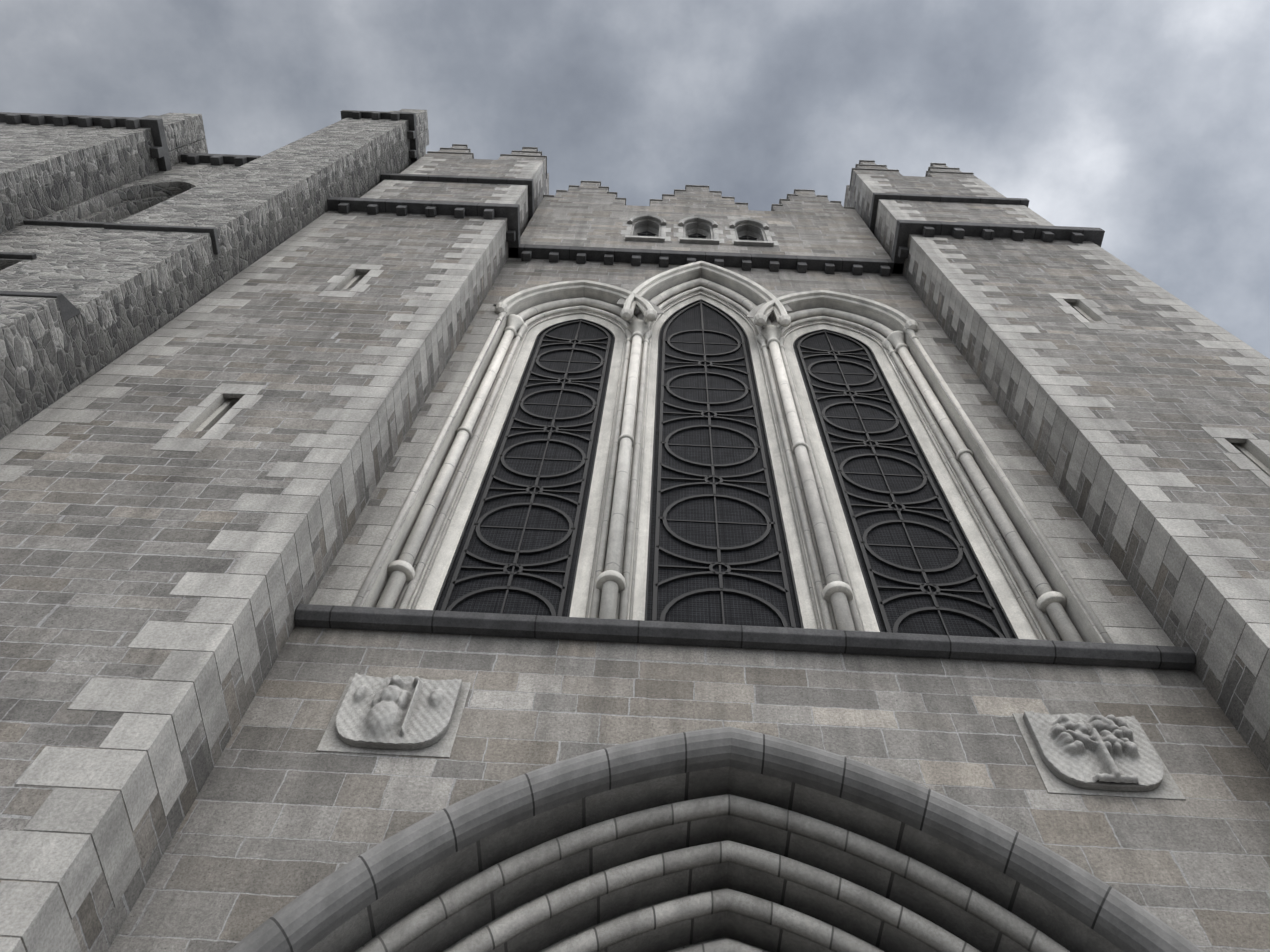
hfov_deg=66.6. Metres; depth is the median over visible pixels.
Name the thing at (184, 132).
tower parapets
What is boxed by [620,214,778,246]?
gable window frames
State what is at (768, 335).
lancet capitals
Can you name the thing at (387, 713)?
plaque carvings
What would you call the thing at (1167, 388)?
turret
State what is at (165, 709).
turret quoins
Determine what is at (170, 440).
slit surrounds
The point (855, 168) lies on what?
turret copings
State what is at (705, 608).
lancet glass
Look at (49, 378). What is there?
buttress
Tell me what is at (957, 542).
lancet leadwork
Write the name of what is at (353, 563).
window jamb stones
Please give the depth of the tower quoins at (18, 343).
13.63 m
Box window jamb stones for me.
[309,275,1173,645]
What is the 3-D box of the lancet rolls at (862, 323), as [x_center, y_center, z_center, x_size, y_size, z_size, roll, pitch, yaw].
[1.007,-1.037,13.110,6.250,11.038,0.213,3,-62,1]
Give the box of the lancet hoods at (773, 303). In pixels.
[495,261,917,331]
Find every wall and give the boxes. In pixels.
[0,162,239,275]
[107,202,1269,951]
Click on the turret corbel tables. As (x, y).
(900, 251)
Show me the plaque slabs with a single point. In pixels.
(1166, 788)
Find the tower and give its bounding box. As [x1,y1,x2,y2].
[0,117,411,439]
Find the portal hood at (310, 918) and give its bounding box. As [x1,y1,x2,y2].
[228,726,1203,951]
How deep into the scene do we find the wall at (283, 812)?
7.16 m
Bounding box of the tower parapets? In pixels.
[141,109,428,165]
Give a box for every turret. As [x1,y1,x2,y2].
[0,210,507,951]
[903,234,1269,774]
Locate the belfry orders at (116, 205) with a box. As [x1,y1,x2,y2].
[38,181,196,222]
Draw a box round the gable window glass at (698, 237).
[638,232,756,240]
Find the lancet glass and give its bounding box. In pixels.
[436,304,1013,638]
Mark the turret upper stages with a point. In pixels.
(502, 166)
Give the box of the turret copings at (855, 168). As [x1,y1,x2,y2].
[427,144,973,190]
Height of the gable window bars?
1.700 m
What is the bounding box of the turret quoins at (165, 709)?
[0,157,1269,951]
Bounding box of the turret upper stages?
[378,146,1037,257]
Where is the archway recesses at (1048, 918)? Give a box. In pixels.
[307,766,1123,951]
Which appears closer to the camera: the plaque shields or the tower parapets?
the plaque shields
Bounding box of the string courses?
[294,244,1195,669]
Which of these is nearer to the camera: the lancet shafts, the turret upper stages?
the lancet shafts
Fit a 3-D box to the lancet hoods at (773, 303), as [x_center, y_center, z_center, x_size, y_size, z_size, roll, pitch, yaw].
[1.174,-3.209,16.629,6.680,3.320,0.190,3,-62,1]
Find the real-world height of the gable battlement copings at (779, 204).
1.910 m
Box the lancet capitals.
[387,310,1066,615]
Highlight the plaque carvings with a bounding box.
[335,673,1163,785]
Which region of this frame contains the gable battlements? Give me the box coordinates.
[541,182,858,214]
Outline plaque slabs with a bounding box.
[316,677,1185,799]
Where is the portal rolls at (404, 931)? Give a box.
[355,794,1069,951]
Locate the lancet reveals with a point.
(1008, 600)
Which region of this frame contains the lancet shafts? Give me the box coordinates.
[352,320,1113,642]
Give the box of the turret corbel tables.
[327,173,1104,273]
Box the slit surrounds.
[150,264,1269,487]
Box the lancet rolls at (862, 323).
[395,278,1060,640]
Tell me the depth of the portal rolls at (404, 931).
6.29 m
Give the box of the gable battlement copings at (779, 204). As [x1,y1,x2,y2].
[543,181,854,210]
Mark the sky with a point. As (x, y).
(1144, 123)
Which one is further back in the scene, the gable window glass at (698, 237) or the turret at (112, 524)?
the gable window glass at (698, 237)
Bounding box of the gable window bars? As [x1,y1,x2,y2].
[637,231,756,239]
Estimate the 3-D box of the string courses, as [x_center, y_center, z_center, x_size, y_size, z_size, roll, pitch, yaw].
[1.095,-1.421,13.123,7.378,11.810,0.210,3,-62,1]
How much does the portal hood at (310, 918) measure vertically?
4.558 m
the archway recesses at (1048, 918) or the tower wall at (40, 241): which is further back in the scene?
the tower wall at (40, 241)
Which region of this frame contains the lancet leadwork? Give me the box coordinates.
[433,299,1018,638]
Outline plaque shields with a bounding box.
[336,677,1162,791]
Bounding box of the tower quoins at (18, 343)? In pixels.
[0,120,405,375]
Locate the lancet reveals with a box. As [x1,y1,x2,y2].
[394,290,1062,640]
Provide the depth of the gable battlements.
23.11 m
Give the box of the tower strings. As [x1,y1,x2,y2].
[0,110,418,321]
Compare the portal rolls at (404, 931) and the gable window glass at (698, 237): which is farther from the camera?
the gable window glass at (698, 237)
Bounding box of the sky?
[0,0,1269,358]

